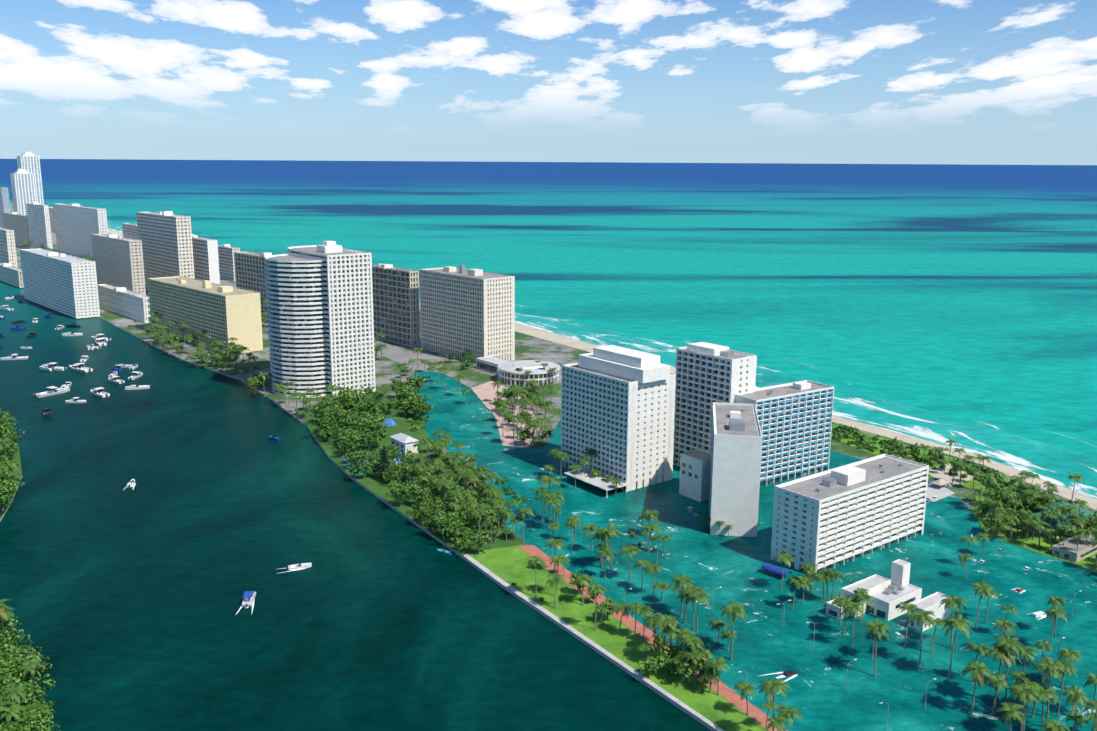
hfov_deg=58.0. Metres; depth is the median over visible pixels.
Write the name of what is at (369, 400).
tree
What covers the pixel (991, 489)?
tree
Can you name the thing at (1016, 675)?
palm
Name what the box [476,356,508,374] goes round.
hotel podium
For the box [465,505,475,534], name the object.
palm
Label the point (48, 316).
motorboat
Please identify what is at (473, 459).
tree
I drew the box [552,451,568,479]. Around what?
palm
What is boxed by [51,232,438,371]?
paved ground
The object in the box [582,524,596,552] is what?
palm
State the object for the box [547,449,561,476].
palm
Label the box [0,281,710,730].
creek water
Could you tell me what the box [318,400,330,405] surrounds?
tree
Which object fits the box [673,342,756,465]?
white hotel slab
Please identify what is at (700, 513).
palm
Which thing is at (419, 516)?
tree
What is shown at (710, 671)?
palm
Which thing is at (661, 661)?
park planting
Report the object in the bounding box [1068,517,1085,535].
tree
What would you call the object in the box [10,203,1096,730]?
island ground
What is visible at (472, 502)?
palm
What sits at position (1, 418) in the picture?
tree
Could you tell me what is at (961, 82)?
sky
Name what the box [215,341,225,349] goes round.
tree
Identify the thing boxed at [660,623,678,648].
park planting
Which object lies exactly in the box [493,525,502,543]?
palm
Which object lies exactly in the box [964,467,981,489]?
palm
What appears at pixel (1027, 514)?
tree
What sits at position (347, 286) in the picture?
tower building
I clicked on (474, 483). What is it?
tree
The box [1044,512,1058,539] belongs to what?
tree
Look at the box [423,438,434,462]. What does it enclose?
palm
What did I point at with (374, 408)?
tree
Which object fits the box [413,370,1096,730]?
flood water
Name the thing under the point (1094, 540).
tree
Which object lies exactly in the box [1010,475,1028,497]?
tree
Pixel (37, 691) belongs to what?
tree
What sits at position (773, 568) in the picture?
blue entrance awning
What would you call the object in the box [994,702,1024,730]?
palm
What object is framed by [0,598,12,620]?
tree
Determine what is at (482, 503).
palm
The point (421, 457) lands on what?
palm
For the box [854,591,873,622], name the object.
palm
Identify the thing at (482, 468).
tree
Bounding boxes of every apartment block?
[53,203,107,257]
[771,454,928,575]
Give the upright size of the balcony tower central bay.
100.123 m
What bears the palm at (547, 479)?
on the island ground at (528, 347)
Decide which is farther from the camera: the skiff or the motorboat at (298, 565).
the skiff
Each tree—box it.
[0,411,12,423]
[0,415,11,425]
[0,421,15,437]
[0,437,15,458]
[0,442,18,456]
[0,455,18,476]
[0,460,16,487]
[0,468,24,503]
[0,475,20,511]
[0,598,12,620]
[0,607,13,621]
[0,615,13,636]
[0,617,29,652]
[0,637,16,666]
[0,651,29,682]
[0,651,51,691]
[0,671,55,704]
[0,674,17,701]
[0,683,44,712]
[0,700,12,711]
[0,701,25,723]
[0,701,52,730]
[0,713,20,725]
[0,722,23,730]
[1,416,17,427]
[1,615,20,629]
[1,682,27,704]
[1,707,47,730]
[3,428,24,446]
[3,648,17,657]
[4,640,43,661]
[7,650,49,678]
[8,643,31,656]
[16,703,42,720]
[17,657,44,683]
[17,708,60,730]
[18,693,54,715]
[20,239,32,246]
[82,253,92,258]
[145,328,154,337]
[149,316,159,320]
[152,329,162,347]
[152,335,160,343]
[159,336,166,350]
[164,330,181,347]
[167,321,177,332]
[167,344,183,352]
[179,321,190,344]
[190,334,198,344]
[196,342,205,354]
[197,330,206,343]
[197,346,206,366]
[197,352,208,361]
[202,333,210,350]
[208,339,224,348]
[209,350,224,362]
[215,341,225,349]
[217,362,226,371]
[220,357,230,376]
[223,349,239,366]
[223,350,233,367]
[226,342,242,351]
[229,351,241,374]
[235,347,249,367]
[239,367,249,385]
[241,374,260,381]
[246,352,253,368]
[246,376,262,393]
[247,356,258,374]
[256,371,269,396]
[261,311,266,329]
[273,383,283,403]
[276,387,288,405]
[283,382,295,404]
[290,391,300,412]
[298,392,307,415]
[302,398,313,419]
[306,388,318,411]
[307,403,333,416]
[309,416,340,430]
[312,402,349,433]
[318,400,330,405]
[318,426,337,441]
[324,387,335,406]
[327,395,335,402]
[327,404,346,428]
[331,425,354,437]
[332,385,363,408]
[334,386,347,396]
[335,407,356,420]
[335,426,362,438]
[337,431,366,453]
[339,412,366,431]
[343,401,357,408]
[344,450,365,466]
[347,465,359,478]
[349,399,366,413]
[350,409,367,418]
[352,447,372,461]
[353,459,371,478]
[354,390,367,402]
[354,412,377,432]
[355,415,386,443]
[356,428,386,450]
[360,384,374,394]
[361,396,376,405]
[362,399,387,414]
[365,410,385,422]
[365,454,380,464]
[367,462,379,476]
[370,391,386,400]
[374,344,382,352]
[374,390,383,401]
[374,445,391,456]
[376,343,387,360]
[378,400,390,410]
[380,468,402,482]
[382,384,390,400]
[383,401,398,412]
[385,475,418,506]
[387,445,401,460]
[388,398,398,415]
[388,459,408,480]
[390,378,407,390]
[391,382,404,398]
[394,385,407,391]
[394,448,414,463]
[395,387,417,401]
[395,399,412,415]
[397,387,418,394]
[398,464,423,482]
[399,385,414,393]
[400,477,419,499]
[401,463,415,478]
[406,375,426,391]
[408,394,429,416]
[409,484,427,506]
[410,402,435,420]
[411,496,436,515]
[412,509,424,522]
[413,474,431,487]
[413,504,437,523]
[416,482,447,505]
[421,479,437,489]
[423,499,453,515]
[423,515,440,533]
[426,484,443,496]
[430,453,438,462]
[430,475,459,498]
[430,505,459,517]
[430,510,459,521]
[431,448,446,462]
[431,511,454,537]
[432,429,445,437]
[434,495,446,506]
[436,520,463,542]
[437,481,453,500]
[438,487,476,510]
[439,434,452,449]
[441,439,452,445]
[442,513,470,534]
[443,458,464,476]
[444,353,456,362]
[446,506,464,516]
[451,442,464,459]
[451,536,466,550]
[453,525,471,543]
[455,505,486,535]
[460,532,491,553]
[461,350,471,358]
[462,354,475,362]
[462,360,470,366]
[469,457,478,468]
[469,477,480,499]
[474,465,490,485]
[474,483,493,500]
[490,397,511,408]
[491,380,501,399]
[493,507,515,525]
[496,400,510,422]
[496,407,509,436]
[499,388,516,400]
[501,411,512,428]
[504,414,520,444]
[508,386,516,407]
[508,397,516,413]
[511,384,522,404]
[512,427,537,445]
[513,389,528,410]
[513,400,522,414]
[517,406,537,428]
[518,417,526,439]
[520,398,536,413]
[520,401,532,427]
[521,389,543,409]
[523,387,538,394]
[525,380,538,388]
[527,423,542,447]
[528,418,540,444]
[530,394,541,415]
[535,417,547,439]
[535,426,554,443]
[538,400,555,438]
[546,385,556,405]
[554,508,562,518]
[637,514,647,532]
[641,509,659,536]
[641,523,661,551]
[651,633,672,646]
[657,534,670,551]
[658,642,682,657]
[669,651,703,682]
[673,643,707,669]
[691,656,720,685]
[972,487,985,511]
[974,500,993,516]
[976,472,997,499]
[977,510,1000,533]
[983,478,998,499]
[983,483,1001,506]
[985,485,1017,510]
[985,500,1004,519]
[991,512,1005,535]
[992,506,1008,533]
[995,509,1010,527]
[995,522,1009,541]
[999,488,1018,497]
[999,491,1012,513]
[1003,488,1026,510]
[1004,515,1021,540]
[1006,508,1028,534]
[1007,499,1023,510]
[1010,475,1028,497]
[1010,495,1031,515]
[1020,490,1041,511]
[1020,509,1033,515]
[1020,519,1036,540]
[1022,501,1040,511]
[1026,513,1041,539]
[1028,519,1049,546]
[1033,489,1048,501]
[1033,503,1048,510]
[1036,496,1048,509]
[1041,494,1058,507]
[1042,512,1058,542]
[1042,528,1059,549]
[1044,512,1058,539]
[1047,504,1064,538]
[1051,525,1073,542]
[1058,505,1079,539]
[1060,524,1078,545]
[1067,512,1096,530]
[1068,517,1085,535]
[1070,514,1088,534]
[1071,498,1089,513]
[1071,534,1085,550]
[1078,528,1093,544]
[1087,527,1096,538]
[1089,538,1096,569]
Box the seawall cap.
[463,553,723,730]
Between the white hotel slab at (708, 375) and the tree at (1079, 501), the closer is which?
the tree at (1079, 501)
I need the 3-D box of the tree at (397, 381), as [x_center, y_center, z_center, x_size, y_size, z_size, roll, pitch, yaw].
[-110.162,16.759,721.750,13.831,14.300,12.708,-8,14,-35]
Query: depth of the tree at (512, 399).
667.60 m
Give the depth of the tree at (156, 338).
924.71 m
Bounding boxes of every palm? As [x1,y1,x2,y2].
[408,359,416,375]
[412,347,423,372]
[413,441,425,463]
[415,455,428,472]
[415,463,426,474]
[416,475,429,490]
[420,467,433,491]
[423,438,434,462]
[426,366,436,378]
[426,462,436,475]
[428,474,442,489]
[431,457,443,473]
[432,442,446,470]
[432,461,445,479]
[433,444,445,461]
[433,465,445,471]
[434,361,445,383]
[436,480,452,499]
[437,474,448,480]
[440,366,451,389]
[440,469,454,478]
[441,453,454,468]
[445,473,457,480]
[447,490,460,507]
[447,502,461,510]
[448,491,464,510]
[449,459,461,478]
[451,465,463,477]
[452,374,464,396]
[452,451,468,476]
[455,470,474,489]
[458,499,470,509]
[461,387,470,403]
[463,462,476,487]
[464,489,477,496]
[464,500,478,507]
[465,474,478,493]
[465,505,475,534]
[466,496,476,511]
[470,508,486,539]
[474,470,486,479]
[476,479,486,499]
[476,502,488,527]
[477,476,490,488]
[478,505,494,535]
[483,515,497,548]
[484,471,500,498]
[484,491,499,516]
[485,488,501,524]
[489,499,505,532]
[490,490,504,498]
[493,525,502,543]
[498,509,513,540]
[499,514,510,530]
[504,500,520,533]
[509,516,523,540]
[517,506,534,541]
[534,487,548,521]
[539,475,562,518]
[541,493,556,527]
[543,465,553,477]
[544,498,563,530]
[547,367,558,384]
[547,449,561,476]
[548,522,561,538]
[551,490,565,523]
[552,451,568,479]
[561,450,571,471]
[565,519,579,550]
[566,465,580,489]
[566,515,581,541]
[572,574,593,605]
[577,458,590,482]
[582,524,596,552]
[583,449,598,470]
[589,468,602,477]
[590,528,612,567]
[594,523,621,570]
[594,604,610,622]
[595,543,611,562]
[596,548,615,578]
[602,474,614,481]
[610,479,622,496]
[613,601,629,633]
[617,545,641,579]
[626,601,645,638]
[635,559,649,590]
[644,563,661,596]
[644,616,662,649]
[651,582,670,602]
[653,614,680,656]
[667,574,695,617]
[671,654,689,682]
[672,628,694,666]
[676,587,688,623]
[678,584,709,629]
[680,634,704,676]
[680,647,705,684]
[685,590,709,635]
[696,511,704,527]
[698,649,713,680]
[700,667,721,692]
[703,656,729,695]
[707,618,728,642]
[715,521,724,535]
[720,601,748,659]
[721,629,736,650]
[725,525,732,536]
[733,680,756,715]
[759,701,778,730]
[774,553,795,589]
[776,703,802,730]
[788,577,806,610]
[794,575,814,604]
[802,562,818,588]
[804,570,816,593]
[813,573,831,602]
[818,568,832,600]
[824,570,845,595]
[829,594,848,624]
[834,597,858,633]
[840,602,865,648]
[852,588,869,597]
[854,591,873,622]
[864,618,890,676]
[866,622,885,658]
[897,602,918,647]
[907,609,937,665]
[918,443,931,461]
[925,618,949,653]
[931,446,939,463]
[936,447,950,468]
[939,460,947,473]
[939,595,968,648]
[940,613,972,677]
[945,438,957,460]
[948,461,961,482]
[952,448,965,472]
[953,462,968,485]
[957,553,973,579]
[958,536,979,566]
[959,660,993,715]
[963,455,975,476]
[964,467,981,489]
[965,641,990,682]
[970,580,995,628]
[973,532,991,554]
[975,454,992,484]
[978,589,998,623]
[981,643,1022,707]
[984,673,1009,714]
[992,619,1016,635]
[993,635,1024,704]
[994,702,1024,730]
[997,605,1019,636]
[1006,685,1037,730]
[1008,644,1040,672]
[1008,670,1032,704]
[1008,683,1042,730]
[1018,470,1031,488]
[1019,676,1041,720]
[1027,473,1039,490]
[1030,680,1055,717]
[1031,655,1067,717]
[1033,640,1054,661]
[1033,687,1059,724]
[1041,481,1056,488]
[1041,666,1058,684]
[1041,718,1069,730]
[1043,605,1066,650]
[1045,487,1058,501]
[1046,596,1065,635]
[1055,660,1078,716]
[1056,646,1083,687]
[1061,685,1090,730]
[1064,711,1087,730]
[1066,473,1084,502]
[1082,699,1096,730]
[1084,671,1096,718]
[1084,712,1096,730]
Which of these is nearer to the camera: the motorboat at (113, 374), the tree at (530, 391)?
the tree at (530, 391)
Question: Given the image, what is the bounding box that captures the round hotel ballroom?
[498,360,559,386]
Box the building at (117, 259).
[91,234,145,294]
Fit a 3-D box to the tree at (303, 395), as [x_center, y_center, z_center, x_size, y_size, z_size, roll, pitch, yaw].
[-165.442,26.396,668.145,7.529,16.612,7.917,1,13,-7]
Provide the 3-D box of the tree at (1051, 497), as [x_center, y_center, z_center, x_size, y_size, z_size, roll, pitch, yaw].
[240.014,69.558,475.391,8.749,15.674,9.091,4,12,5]
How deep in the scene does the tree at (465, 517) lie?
455.95 m
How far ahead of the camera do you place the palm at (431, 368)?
784.31 m
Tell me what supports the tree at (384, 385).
on the garden lawn at (370, 481)
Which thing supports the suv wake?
on the flood water at (820, 697)
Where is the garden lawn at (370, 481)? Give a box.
[294,395,525,555]
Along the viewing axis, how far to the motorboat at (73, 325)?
1020.42 m
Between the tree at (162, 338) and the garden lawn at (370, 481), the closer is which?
the garden lawn at (370, 481)
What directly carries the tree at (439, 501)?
on the garden lawn at (370, 481)
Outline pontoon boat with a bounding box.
[242,591,255,607]
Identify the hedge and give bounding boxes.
[411,425,419,430]
[518,495,526,501]
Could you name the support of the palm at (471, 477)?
on the garden lawn at (370, 481)
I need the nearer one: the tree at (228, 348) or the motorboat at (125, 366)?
the motorboat at (125, 366)
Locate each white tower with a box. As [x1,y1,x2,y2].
[26,202,52,250]
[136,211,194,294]
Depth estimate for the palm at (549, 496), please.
466.03 m
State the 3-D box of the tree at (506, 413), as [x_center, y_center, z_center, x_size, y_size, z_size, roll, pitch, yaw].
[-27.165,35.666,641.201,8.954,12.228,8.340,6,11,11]
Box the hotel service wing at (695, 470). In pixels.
[679,449,710,501]
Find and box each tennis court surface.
[340,450,378,476]
[383,418,396,426]
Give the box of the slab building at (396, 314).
[372,264,419,346]
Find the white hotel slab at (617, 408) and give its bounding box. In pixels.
[561,345,675,491]
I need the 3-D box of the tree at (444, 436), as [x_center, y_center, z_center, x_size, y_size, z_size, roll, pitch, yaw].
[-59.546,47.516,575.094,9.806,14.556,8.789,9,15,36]
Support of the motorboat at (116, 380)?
on the creek water at (124, 603)
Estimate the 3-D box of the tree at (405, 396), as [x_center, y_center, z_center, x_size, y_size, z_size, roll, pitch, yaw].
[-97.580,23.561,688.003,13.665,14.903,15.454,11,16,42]
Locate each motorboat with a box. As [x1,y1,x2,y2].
[0,305,13,310]
[0,354,29,359]
[3,296,14,299]
[10,326,24,329]
[11,320,25,323]
[27,332,35,337]
[33,386,69,397]
[39,362,66,370]
[42,408,51,416]
[44,314,54,317]
[55,325,63,329]
[60,382,70,387]
[62,332,83,335]
[65,397,87,402]
[66,324,80,327]
[69,363,92,372]
[80,355,88,361]
[86,345,100,348]
[91,334,110,340]
[91,387,109,397]
[95,338,106,345]
[108,376,124,383]
[109,371,117,377]
[115,364,131,367]
[115,366,121,371]
[125,384,150,389]
[127,479,134,487]
[128,371,142,379]
[129,364,137,369]
[269,435,280,440]
[287,562,311,570]
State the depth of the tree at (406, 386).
699.20 m
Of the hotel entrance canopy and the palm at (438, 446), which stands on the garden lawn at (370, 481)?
the palm at (438, 446)
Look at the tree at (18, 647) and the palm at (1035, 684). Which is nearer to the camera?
the palm at (1035, 684)
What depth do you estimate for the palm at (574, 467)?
521.89 m
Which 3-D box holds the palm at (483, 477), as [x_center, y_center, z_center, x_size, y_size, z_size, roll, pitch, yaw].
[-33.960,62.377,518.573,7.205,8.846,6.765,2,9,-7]
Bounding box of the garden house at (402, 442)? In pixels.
[389,433,418,454]
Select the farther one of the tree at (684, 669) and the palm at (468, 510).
the palm at (468, 510)
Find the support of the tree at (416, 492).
on the garden lawn at (370, 481)
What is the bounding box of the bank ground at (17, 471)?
[0,424,21,520]
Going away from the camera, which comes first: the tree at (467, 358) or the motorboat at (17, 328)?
the tree at (467, 358)
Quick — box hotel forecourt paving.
[471,381,539,447]
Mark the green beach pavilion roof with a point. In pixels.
(1040, 512)
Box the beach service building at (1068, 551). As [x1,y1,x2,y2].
[1052,532,1096,561]
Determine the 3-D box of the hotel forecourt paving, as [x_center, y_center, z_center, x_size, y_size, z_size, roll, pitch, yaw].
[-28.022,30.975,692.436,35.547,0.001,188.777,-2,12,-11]
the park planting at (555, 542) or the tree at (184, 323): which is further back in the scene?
the tree at (184, 323)
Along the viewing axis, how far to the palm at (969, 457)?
547.29 m
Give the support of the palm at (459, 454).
on the garden lawn at (370, 481)
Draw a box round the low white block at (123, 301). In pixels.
[97,284,149,322]
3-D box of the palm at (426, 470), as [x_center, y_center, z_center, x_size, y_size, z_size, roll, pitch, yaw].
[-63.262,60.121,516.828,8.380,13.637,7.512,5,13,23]
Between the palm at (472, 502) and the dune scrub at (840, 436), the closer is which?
the palm at (472, 502)
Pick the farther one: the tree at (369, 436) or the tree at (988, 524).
the tree at (369, 436)
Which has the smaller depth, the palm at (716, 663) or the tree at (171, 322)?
the palm at (716, 663)
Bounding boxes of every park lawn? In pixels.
[463,544,768,730]
[971,496,1096,571]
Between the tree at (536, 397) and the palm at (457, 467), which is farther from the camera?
the tree at (536, 397)
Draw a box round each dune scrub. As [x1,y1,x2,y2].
[831,424,1075,505]
[832,430,844,441]
[841,426,851,431]
[844,430,853,438]
[857,432,869,440]
[867,443,876,449]
[881,448,889,454]
[887,437,896,444]
[902,454,911,459]
[906,451,919,457]
[913,457,924,462]
[928,449,937,455]
[949,469,957,475]
[981,464,992,472]
[996,473,1005,480]
[1017,484,1031,494]
[1031,483,1040,490]
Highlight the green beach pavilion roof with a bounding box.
[1018,502,1095,538]
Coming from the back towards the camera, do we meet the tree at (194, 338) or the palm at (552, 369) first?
the tree at (194, 338)
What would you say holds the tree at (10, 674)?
on the bank ground
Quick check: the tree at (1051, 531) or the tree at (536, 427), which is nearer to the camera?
the tree at (1051, 531)
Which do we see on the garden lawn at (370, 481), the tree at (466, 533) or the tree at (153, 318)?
the tree at (466, 533)
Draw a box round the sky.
[0,0,1096,164]
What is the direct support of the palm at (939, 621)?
on the island ground at (528, 347)
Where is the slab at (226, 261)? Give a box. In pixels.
[218,244,239,280]
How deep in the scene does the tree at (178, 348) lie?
882.34 m
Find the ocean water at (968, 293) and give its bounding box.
[0,159,1096,454]
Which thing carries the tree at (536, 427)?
on the island ground at (528, 347)
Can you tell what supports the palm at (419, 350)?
on the island ground at (528, 347)
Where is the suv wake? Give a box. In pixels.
[760,672,797,682]
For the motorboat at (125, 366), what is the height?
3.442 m
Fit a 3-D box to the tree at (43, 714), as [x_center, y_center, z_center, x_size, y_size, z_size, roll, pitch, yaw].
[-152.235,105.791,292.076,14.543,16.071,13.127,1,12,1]
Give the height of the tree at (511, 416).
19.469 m
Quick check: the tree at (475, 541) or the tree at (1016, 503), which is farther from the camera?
the tree at (1016, 503)
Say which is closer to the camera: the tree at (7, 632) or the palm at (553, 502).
the tree at (7, 632)
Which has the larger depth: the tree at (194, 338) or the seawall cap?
the tree at (194, 338)
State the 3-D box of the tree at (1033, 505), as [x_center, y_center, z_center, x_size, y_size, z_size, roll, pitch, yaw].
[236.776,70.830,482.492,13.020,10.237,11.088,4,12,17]
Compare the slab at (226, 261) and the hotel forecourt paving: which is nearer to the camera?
the hotel forecourt paving
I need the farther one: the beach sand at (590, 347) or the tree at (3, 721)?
the beach sand at (590, 347)
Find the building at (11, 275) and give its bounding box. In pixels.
[0,263,23,287]
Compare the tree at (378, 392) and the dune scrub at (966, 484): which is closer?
the dune scrub at (966, 484)
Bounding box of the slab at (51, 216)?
[49,207,55,231]
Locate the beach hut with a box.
[930,479,949,487]
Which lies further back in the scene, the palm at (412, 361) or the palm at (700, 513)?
the palm at (412, 361)
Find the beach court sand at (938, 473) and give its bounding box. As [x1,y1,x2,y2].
[929,463,974,486]
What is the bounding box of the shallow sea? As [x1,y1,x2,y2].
[107,221,1096,499]
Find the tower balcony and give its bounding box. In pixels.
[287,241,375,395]
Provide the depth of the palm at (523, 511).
448.17 m
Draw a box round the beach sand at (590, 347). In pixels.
[108,229,1096,509]
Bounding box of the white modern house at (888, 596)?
[826,559,949,631]
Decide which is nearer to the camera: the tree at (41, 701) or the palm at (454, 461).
the tree at (41, 701)
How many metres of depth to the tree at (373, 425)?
603.40 m
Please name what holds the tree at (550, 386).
on the island ground at (528, 347)
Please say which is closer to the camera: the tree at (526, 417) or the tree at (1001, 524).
the tree at (1001, 524)
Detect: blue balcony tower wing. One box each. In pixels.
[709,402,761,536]
[735,380,833,485]
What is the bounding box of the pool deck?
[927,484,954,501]
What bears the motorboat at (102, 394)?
on the creek water at (124, 603)
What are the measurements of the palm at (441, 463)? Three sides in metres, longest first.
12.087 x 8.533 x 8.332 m
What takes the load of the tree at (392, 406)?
on the garden lawn at (370, 481)
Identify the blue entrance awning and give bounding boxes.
[761,563,791,580]
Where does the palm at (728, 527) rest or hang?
on the island ground at (528, 347)
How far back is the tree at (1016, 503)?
471.18 m
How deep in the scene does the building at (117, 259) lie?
1166.08 m
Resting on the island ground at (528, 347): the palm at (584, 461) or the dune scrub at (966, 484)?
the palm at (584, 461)
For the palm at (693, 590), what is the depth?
365.66 m
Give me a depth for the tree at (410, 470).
532.49 m
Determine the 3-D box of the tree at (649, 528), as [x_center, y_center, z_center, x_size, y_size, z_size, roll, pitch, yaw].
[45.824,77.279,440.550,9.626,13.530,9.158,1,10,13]
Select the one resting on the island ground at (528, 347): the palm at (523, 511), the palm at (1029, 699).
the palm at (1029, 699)
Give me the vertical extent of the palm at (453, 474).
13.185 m
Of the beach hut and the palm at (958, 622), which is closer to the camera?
the palm at (958, 622)
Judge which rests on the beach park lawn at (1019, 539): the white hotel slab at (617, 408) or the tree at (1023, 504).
the tree at (1023, 504)
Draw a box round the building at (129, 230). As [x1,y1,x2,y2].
[122,223,137,239]
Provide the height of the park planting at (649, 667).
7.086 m
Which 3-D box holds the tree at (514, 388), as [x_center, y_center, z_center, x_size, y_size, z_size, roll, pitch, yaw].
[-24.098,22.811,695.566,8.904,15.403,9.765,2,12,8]
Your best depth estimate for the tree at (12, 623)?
353.76 m
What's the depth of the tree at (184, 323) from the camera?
919.23 m
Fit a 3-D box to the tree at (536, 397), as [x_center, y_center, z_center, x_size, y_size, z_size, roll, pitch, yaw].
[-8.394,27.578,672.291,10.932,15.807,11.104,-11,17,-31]
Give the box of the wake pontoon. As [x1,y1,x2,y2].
[237,599,254,612]
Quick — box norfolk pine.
[376,446,390,479]
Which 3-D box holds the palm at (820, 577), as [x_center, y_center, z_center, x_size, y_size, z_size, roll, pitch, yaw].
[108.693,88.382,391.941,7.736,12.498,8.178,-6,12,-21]
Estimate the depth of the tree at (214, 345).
885.08 m
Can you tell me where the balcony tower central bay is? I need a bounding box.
[264,254,327,397]
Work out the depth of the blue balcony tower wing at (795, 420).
540.71 m
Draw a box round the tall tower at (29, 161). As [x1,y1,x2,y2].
[17,152,43,204]
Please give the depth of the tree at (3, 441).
549.64 m
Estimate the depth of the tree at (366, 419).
614.04 m
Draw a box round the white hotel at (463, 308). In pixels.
[419,264,514,362]
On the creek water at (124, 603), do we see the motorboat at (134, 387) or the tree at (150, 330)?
the motorboat at (134, 387)
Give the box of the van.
[1031,611,1046,617]
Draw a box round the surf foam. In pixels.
[107,220,1096,497]
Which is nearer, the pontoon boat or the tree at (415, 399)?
the pontoon boat
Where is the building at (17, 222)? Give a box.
[2,212,30,247]
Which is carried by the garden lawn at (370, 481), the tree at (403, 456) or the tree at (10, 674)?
the tree at (403, 456)
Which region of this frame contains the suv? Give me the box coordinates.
[783,670,797,676]
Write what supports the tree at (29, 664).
on the bank ground
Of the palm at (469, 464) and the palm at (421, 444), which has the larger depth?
the palm at (421, 444)
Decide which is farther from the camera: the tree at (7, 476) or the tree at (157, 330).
the tree at (157, 330)
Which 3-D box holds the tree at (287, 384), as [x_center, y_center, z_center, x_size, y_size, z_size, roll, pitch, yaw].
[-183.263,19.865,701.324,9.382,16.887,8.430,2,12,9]
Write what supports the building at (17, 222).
on the island ground at (528, 347)
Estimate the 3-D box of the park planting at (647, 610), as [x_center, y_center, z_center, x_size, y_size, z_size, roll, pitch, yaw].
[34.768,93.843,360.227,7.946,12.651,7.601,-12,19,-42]
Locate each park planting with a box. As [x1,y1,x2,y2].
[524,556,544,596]
[543,538,567,573]
[546,574,565,608]
[549,554,568,596]
[569,573,593,594]
[584,585,601,603]
[587,583,607,629]
[597,598,616,619]
[635,606,654,638]
[636,656,657,677]
[639,642,654,655]
[644,612,665,646]
[654,655,676,675]
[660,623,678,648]
[696,689,704,694]
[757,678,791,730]
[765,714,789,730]
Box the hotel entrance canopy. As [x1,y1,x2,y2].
[564,468,628,497]
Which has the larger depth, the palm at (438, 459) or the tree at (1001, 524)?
the palm at (438, 459)
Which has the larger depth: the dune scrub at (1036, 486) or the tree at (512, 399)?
the tree at (512, 399)
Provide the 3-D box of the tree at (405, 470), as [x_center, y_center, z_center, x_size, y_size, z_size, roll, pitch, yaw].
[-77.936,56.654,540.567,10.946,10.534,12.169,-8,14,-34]
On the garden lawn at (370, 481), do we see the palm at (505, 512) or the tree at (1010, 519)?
the palm at (505, 512)
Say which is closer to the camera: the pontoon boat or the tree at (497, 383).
the pontoon boat
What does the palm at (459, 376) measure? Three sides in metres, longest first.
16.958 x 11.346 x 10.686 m
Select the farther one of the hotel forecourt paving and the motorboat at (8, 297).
the motorboat at (8, 297)
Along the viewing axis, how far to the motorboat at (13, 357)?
857.13 m
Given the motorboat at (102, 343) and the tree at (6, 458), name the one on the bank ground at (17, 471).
the tree at (6, 458)
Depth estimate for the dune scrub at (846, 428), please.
639.14 m
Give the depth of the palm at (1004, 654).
313.33 m
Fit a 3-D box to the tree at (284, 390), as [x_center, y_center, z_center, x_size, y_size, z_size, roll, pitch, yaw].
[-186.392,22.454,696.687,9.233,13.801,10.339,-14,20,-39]
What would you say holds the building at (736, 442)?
on the island ground at (528, 347)
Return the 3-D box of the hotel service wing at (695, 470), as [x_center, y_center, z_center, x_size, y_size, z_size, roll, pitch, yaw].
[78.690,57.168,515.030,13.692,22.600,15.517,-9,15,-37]
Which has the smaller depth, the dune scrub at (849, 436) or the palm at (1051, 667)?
the palm at (1051, 667)
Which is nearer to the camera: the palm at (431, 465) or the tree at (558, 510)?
the tree at (558, 510)
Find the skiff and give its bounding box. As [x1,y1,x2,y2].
[437,549,452,554]
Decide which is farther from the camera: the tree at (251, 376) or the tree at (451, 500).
the tree at (251, 376)
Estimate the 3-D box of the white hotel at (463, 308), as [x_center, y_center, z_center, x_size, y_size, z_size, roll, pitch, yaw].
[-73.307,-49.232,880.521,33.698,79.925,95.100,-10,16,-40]
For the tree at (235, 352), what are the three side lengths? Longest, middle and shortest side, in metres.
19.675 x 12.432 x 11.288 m
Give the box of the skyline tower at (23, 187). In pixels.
[10,169,35,214]
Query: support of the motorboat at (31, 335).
on the creek water at (124, 603)
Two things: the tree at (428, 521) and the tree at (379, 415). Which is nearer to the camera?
the tree at (428, 521)
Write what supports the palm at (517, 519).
on the garden lawn at (370, 481)
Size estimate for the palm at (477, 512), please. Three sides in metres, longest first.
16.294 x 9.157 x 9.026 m
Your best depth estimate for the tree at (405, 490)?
494.82 m
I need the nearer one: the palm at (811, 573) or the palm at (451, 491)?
the palm at (811, 573)
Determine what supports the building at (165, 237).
on the island ground at (528, 347)
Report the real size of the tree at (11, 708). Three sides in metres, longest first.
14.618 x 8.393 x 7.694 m
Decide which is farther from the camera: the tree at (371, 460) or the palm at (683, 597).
the tree at (371, 460)
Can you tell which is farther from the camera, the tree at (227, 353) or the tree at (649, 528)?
the tree at (227, 353)
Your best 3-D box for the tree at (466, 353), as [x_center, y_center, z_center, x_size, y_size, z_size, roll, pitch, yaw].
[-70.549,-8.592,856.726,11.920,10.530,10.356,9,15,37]
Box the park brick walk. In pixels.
[518,545,787,730]
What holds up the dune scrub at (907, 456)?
on the island ground at (528, 347)
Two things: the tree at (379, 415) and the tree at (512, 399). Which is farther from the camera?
the tree at (512, 399)
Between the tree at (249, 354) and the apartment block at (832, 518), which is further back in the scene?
the tree at (249, 354)

